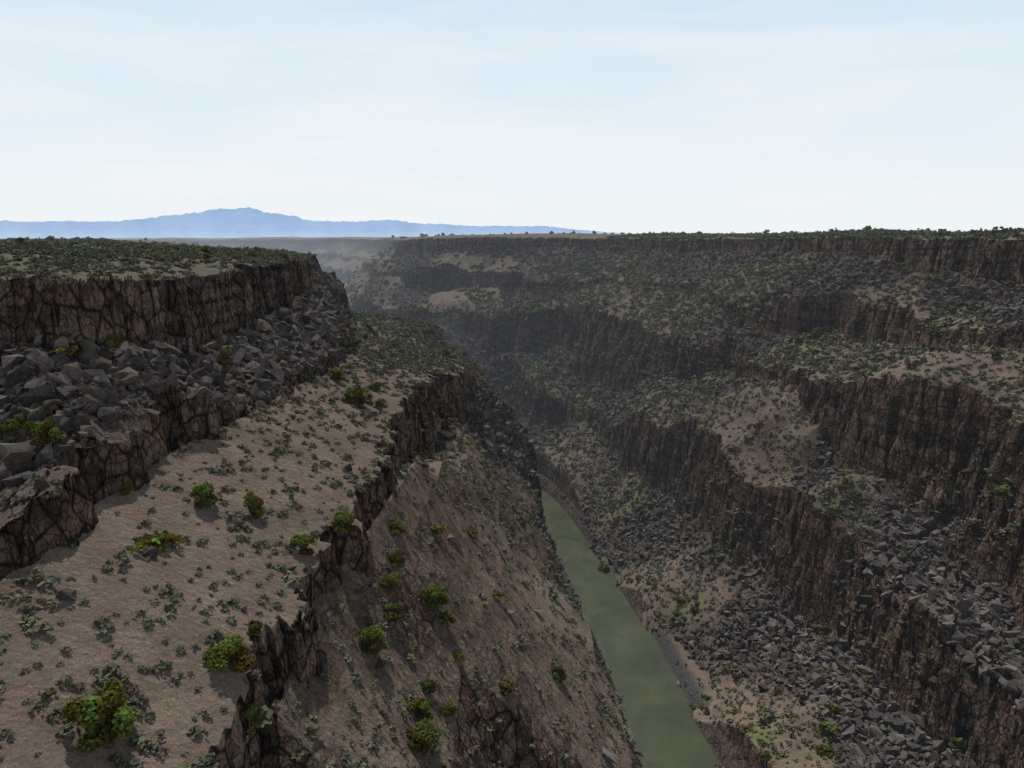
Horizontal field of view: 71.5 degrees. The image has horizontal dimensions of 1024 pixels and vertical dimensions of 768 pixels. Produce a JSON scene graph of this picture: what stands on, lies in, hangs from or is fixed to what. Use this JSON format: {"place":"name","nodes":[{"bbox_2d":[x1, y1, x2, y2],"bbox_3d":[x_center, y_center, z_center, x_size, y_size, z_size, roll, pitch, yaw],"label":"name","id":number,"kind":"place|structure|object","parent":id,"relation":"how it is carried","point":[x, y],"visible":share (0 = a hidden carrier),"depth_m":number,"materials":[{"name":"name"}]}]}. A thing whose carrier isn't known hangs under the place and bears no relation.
{"place":"outdoors","nodes":[
{"label":"outdoors","id":0,"kind":"place"},
{"bbox_2d":[0,332,567,753],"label":"juniper","id":1,"kind":"object","parent":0,"point":[233,650],"depth_m":100.54,"materials":[{"name":"green plant"}]},
{"bbox_2d":[0,207,627,238],"bbox_3d":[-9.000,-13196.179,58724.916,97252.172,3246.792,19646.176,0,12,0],"label":"mountain range","id":2,"kind":"structure","parent":0,"point":[247,222],"depth_m":63941.17,"materials":[{"name":"blue stone"}]},
{"bbox_2d":[0,231,1023,767],"bbox_3d":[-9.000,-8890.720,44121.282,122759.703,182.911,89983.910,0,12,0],"label":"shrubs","id":3,"kind":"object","parent":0,"point":[898,433],"depth_m":192.68,"materials":[{"name":"green plant"}]},
{"bbox_2d":[26,225,990,421],"bbox_3d":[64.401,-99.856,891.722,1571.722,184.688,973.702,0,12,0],"label":"juniper foliage","id":4,"kind":"object","parent":3,"relation":"on","point":[646,289],"visible":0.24,"depth_m":619.31,"materials":[{"name":"green plant"}]},
{"bbox_2d":[0,231,1023,767],"bbox_3d":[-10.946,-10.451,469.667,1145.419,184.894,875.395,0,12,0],"label":"talus boulders","id":5,"kind":"object","parent":3,"relation":"on","point":[308,323],"visible":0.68,"depth_m":244.77,"materials":[{"name":"grey stone"}]},
{"bbox_2d":[0,226,1023,767],"bbox_3d":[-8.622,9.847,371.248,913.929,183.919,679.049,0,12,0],"label":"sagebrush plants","id":6,"kind":"object","parent":3,"relation":"on","point":[122,252],"visible":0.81,"depth_m":236.41,"materials":[{"name":"green plant"}]},
{"bbox_2d":[15,237,1010,749],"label":"juniper","id":7,"kind":"object","parent":3,"relation":"on","point":[1001,491],"depth_m":227.51,"materials":[{"name":"green plant"}]},
{"bbox_2d":[54,249,1023,767],"bbox_3d":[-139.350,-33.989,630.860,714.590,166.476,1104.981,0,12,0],"label":"green shrubs","id":8,"kind":"object","parent":3,"relation":"on","point":[160,541],"visible":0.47,"depth_m":315.21,"materials":[{"name":"green plant"}]},
{"bbox_2d":[0,0,1023,233],"label":"sky","id":9,"kind":"structure","parent":0,"point":[625,116],"materials":[{"name":"white"}]},
{"bbox_2d":[542,490,721,767],"bbox_3d":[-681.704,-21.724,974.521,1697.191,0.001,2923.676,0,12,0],"label":"river water","id":10,"kind":"structure","parent":0,"point":[662,724],"depth_m":295.97,"materials":[{"name":"green liquid"}]}
]}

